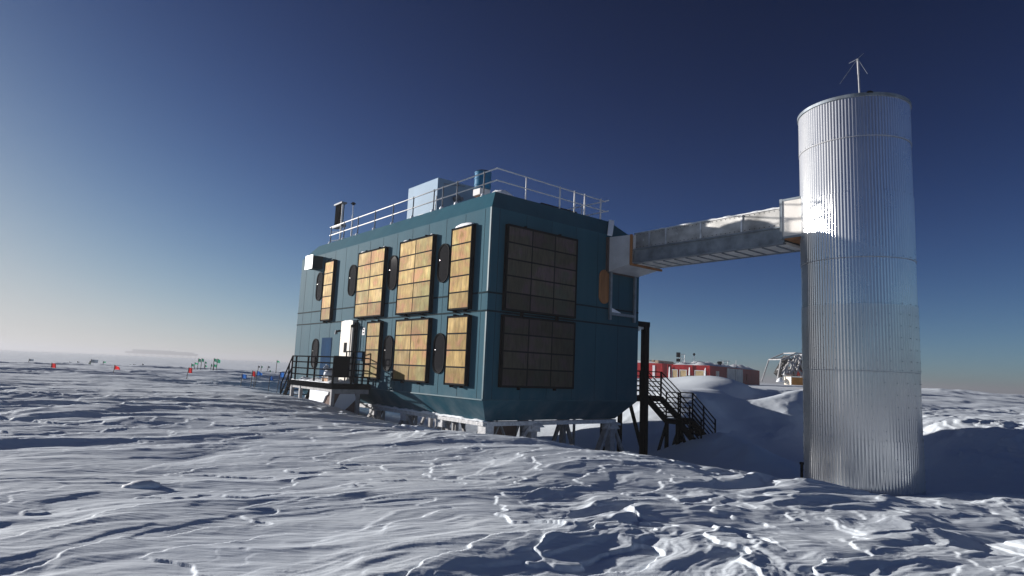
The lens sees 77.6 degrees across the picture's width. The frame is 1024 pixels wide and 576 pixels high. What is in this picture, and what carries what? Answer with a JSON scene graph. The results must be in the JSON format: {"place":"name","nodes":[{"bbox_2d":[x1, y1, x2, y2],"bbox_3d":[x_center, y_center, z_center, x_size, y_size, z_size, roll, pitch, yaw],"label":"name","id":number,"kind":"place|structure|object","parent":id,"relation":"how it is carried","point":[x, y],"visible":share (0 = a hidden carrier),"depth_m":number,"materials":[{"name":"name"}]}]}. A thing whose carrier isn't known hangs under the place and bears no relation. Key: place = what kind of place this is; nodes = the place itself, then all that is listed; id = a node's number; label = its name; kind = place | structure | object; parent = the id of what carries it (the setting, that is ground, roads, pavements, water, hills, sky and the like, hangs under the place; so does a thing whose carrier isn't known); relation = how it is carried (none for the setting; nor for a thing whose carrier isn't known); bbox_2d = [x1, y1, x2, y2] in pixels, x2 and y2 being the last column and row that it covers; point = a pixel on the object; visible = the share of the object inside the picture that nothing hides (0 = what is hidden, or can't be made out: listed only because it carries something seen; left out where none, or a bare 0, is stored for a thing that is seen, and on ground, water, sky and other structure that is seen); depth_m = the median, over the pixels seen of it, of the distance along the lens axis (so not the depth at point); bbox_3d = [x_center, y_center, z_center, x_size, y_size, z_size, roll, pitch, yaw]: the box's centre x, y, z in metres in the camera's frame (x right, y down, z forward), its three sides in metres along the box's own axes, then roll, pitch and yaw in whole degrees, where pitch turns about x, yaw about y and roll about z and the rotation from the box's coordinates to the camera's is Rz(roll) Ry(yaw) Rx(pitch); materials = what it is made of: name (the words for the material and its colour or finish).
{"place":"outdoors","nodes":[
{"label":"outdoors","id":0,"kind":"place"},
{"bbox_2d":[322,365,338,381],"bbox_3d":[-7.427,3.500,25.985,0.528,0.730,0.650,8,-10,-39],"label":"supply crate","id":1,"kind":"object","parent":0,"point":[328,373],"visible":0.66,"depth_m":25.80,"materials":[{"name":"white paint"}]},
{"bbox_2d":[0,349,1023,575],"bbox_3d":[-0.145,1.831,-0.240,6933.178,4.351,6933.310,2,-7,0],"label":"snow ground","id":2,"kind":"structure","parent":0,"point":[258,479],"depth_m":9.49,"materials":[{"name":"white snow"}]},
{"bbox_2d":[122,480,159,488],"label":"snow block","id":3,"kind":"structure","parent":2,"relation":"on","point":[143,484],"depth_m":7.96,"materials":[{"name":"white snow"}]},
{"bbox_2d":[125,349,197,357],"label":"distant station","id":4,"kind":"object","parent":2,"relation":"on","point":[160,352],"visible":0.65,"depth_m":1292.07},
{"bbox_2d":[251,371,255,386],"bbox_3d":[-13.226,4.817,32.606,0.252,1.158,0.159,0,-8,17],"label":"marker flag","id":5,"kind":"object","parent":2,"relation":"on","point":[254,373],"visible":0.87,"depth_m":32.61,"materials":[{"name":"red fabric"}]},
{"bbox_2d":[292,168,638,451],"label":"laboratory building","id":6,"kind":"structure","parent":2,"relation":"on","point":[487,313],"depth_m":22.72,"materials":[{"name":"teal paint"}]},
{"bbox_2d":[311,339,318,367],"bbox_3d":[-9.425,3.120,30.419,0.070,1.400,0.720,8,-10,-39],"label":"window","id":7,"kind":"structure","parent":6,"relation":"in","point":[315,344],"depth_m":30.46,"materials":[{"name":"black glass"}]},
{"bbox_2d":[315,272,322,300],"bbox_3d":[-9.349,-0.072,30.916,0.070,1.400,0.720,8,-10,-39],"label":"window","id":8,"kind":"structure","parent":6,"relation":"in","point":[319,282],"depth_m":30.94,"materials":[{"name":"black glass"}]},
{"bbox_2d":[280,351,370,414],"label":"entrance platform","id":9,"kind":"structure","parent":6,"relation":"attached to","point":[343,394],"depth_m":25.34,"materials":[{"name":"black paint"}]},
{"bbox_2d":[319,337,331,377],"bbox_3d":[-8.617,3.245,29.410,0.030,1.900,1.100,8,-10,-39],"label":"service door","id":10,"kind":"structure","parent":6,"relation":"in","point":[326,345],"depth_m":29.45,"materials":[{"name":"blue metal"}]},
{"bbox_2d":[332,201,346,240],"bbox_3d":[-8.890,-3.056,32.606,0.340,2.650,1.051,8,-10,-39],"label":"panel antenna","id":11,"kind":"object","parent":6,"relation":"on","point":[339,213],"visible":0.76,"depth_m":32.53,"materials":[{"name":"white paint"}]},
{"bbox_2d":[339,325,350,380],"bbox_3d":[-7.247,2.844,27.511,0.052,2.440,0.940,8,-10,-39],"label":"door","id":12,"kind":"structure","parent":6,"relation":"in","point":[345,330],"depth_m":27.53,"materials":[{"name":"white paint"}]},
{"bbox_2d":[347,265,356,295],"bbox_3d":[-7.053,-0.339,28.117,0.070,1.400,0.720,8,-10,-39],"label":"window","id":13,"kind":"structure","parent":6,"relation":"in","point":[352,276],"depth_m":28.12,"materials":[{"name":"black glass"}]},
{"bbox_2d":[350,202,355,236],"bbox_3d":[-7.814,-3.237,31.175,0.244,2.031,0.499,6,-8,-25],"label":"whip antenna","id":14,"kind":"object","parent":6,"relation":"on","point":[353,203],"visible":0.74,"depth_m":31.23,"materials":[{"name":"white paint"}]},
{"bbox_2d":[382,335,392,370],"bbox_3d":[-4.843,2.549,24.843,0.070,1.400,0.720,8,-10,-39],"label":"window","id":15,"kind":"structure","parent":6,"relation":"in","point":[388,341],"depth_m":24.86,"materials":[{"name":"black glass"}]},
{"bbox_2d":[387,255,397,289],"bbox_3d":[-4.737,-0.608,25.295,0.070,1.400,0.720,8,-10,-39],"label":"window","id":16,"kind":"structure","parent":6,"relation":"in","point":[393,262],"depth_m":25.30,"materials":[{"name":"black glass"}]},
{"bbox_2d":[432,333,445,373],"bbox_3d":[-2.521,2.259,22.015,0.070,1.400,0.720,8,-10,-39],"label":"window","id":17,"kind":"structure","parent":6,"relation":"in","point":[438,358],"depth_m":22.02,"materials":[{"name":"black glass"}]},
{"bbox_2d":[407,178,475,218],"bbox_3d":[-2.672,-3.581,27.692,2.821,2.190,5.576,6,-8,-22],"label":"rooftop cabin","id":18,"kind":"object","parent":6,"relation":"on","point":[428,186],"visible":0.43,"depth_m":27.88,"materials":[{"name":"white metal"}]},
{"bbox_2d":[437,243,449,282],"bbox_3d":[-2.409,-0.878,22.458,0.070,1.400,0.720,8,-10,-39],"label":"window","id":19,"kind":"structure","parent":6,"relation":"in","point":[443,263],"depth_m":22.47,"materials":[{"name":"black glass"}]},
{"bbox_2d":[473,170,491,196],"bbox_3d":[-1.154,-3.681,24.650,0.666,1.690,0.666,7,-9,-32],"label":"blue drum","id":20,"kind":"object","parent":6,"relation":"on","point":[477,191],"visible":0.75,"depth_m":24.47,"materials":[{"name":"plastic"}]},
{"bbox_2d":[493,190,512,195],"bbox_3d":[-0.485,-3.280,23.311,1.284,0.645,1.328,2,-7,0],"label":"snow pile","id":21,"kind":"object","parent":6,"relation":"on","point":[504,192],"visible":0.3,"depth_m":22.90,"materials":[{"name":"white snow"}]},
{"bbox_2d":[599,270,608,303],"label":"window cover","id":22,"kind":"structure","parent":6,"relation":"in","point":[603,276],"depth_m":23.67,"materials":[{"name":"brown wood"}]},
{"bbox_2d":[605,196,800,322],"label":"enclosed walkway","id":23,"kind":"structure","parent":6,"relation":"attached to","point":[772,231],"depth_m":20.97,"materials":[{"name":"white paint"}]},
{"bbox_2d":[629,321,649,454],"bbox_3d":[4.697,4.270,25.745,1.416,5.816,1.242,8,-9,-35],"label":"steel gantry post","id":24,"kind":"object","parent":2,"relation":"on","point":[641,432],"visible":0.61,"depth_m":25.62,"materials":[{"name":"black metal"}]},
{"bbox_2d":[637,360,675,378],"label":"red hut","id":25,"kind":"object","parent":2,"relation":"on","point":[658,365],"visible":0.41,"depth_m":100.31,"materials":[{"name":"paint"}]},
{"bbox_2d":[600,370,715,451],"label":"exterior staircase","id":26,"kind":"structure","parent":2,"relation":"on","point":[681,422],"depth_m":26.02,"materials":[{"name":"black metal"}]},
{"bbox_2d":[667,361,759,384],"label":"red hut","id":27,"kind":"object","parent":2,"relation":"on","point":[745,375],"visible":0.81,"depth_m":92.96,"materials":[{"name":"paint"}]},
{"bbox_2d":[672,369,677,377],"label":"window","id":28,"kind":"structure","parent":27,"relation":"in","point":[674,371],"depth_m":92.33,"materials":[{"name":"white paint"}]},
{"bbox_2d":[676,352,684,362],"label":"panel antenna","id":29,"kind":"object","parent":27,"relation":"attached to","point":[678,354],"visible":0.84,"depth_m":93.50,"materials":[{"name":"white paint"}]},
{"bbox_2d":[679,370,686,376],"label":"window","id":30,"kind":"structure","parent":27,"relation":"in","point":[682,373],"depth_m":91.61,"materials":[{"name":"white paint"}]},
{"bbox_2d":[695,370,703,375],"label":"window","id":31,"kind":"structure","parent":27,"relation":"in","point":[697,372],"depth_m":90.18,"materials":[{"name":"white paint"}]},
{"bbox_2d":[727,368,742,382],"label":"double door","id":32,"kind":"structure","parent":27,"relation":"in","point":[730,372],"depth_m":98.34,"materials":[{"name":"grey metal"}]},
{"bbox_2d":[761,353,802,381],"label":"lattice rig","id":33,"kind":"object","parent":2,"relation":"on","point":[793,369],"visible":0.84,"depth_m":75.22,"materials":[{"name":"metal"}]},
{"bbox_2d":[784,377,802,384],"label":"orange crate","id":34,"kind":"object","parent":2,"relation":"on","point":[793,381],"visible":0.73,"depth_m":73.26,"materials":[{"name":"paint"}]},
{"bbox_2d":[800,462,803,477],"bbox_3d":[7.354,4.941,16.137,0.087,1.026,0.100,2,-7,0],"label":"stake","id":35,"kind":"object","parent":2,"relation":"on","point":[801,469],"visible":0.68,"depth_m":16.16,"materials":[{"name":"black paint"}]},
{"bbox_2d":[797,91,926,496],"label":"corrugated tower","id":36,"kind":"structure","parent":2,"relation":"on","point":[862,396],"depth_m":16.59,"materials":[{"name":"metal"}]},
{"bbox_2d":[841,53,867,92],"bbox_3d":[10.063,-6.041,18.548,0.598,2.209,1.282,-5,-10,43],"label":"mast antenna","id":37,"kind":"object","parent":36,"relation":"on","point":[858,61],"visible":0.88,"depth_m":18.49,"materials":[{"name":"grey paint"}]},
{"bbox_2d":[0,0,1023,393],"label":"sky","id":38,"kind":"structure","parent":0,"point":[170,170],"materials":[{"name":"blue"}]}
]}

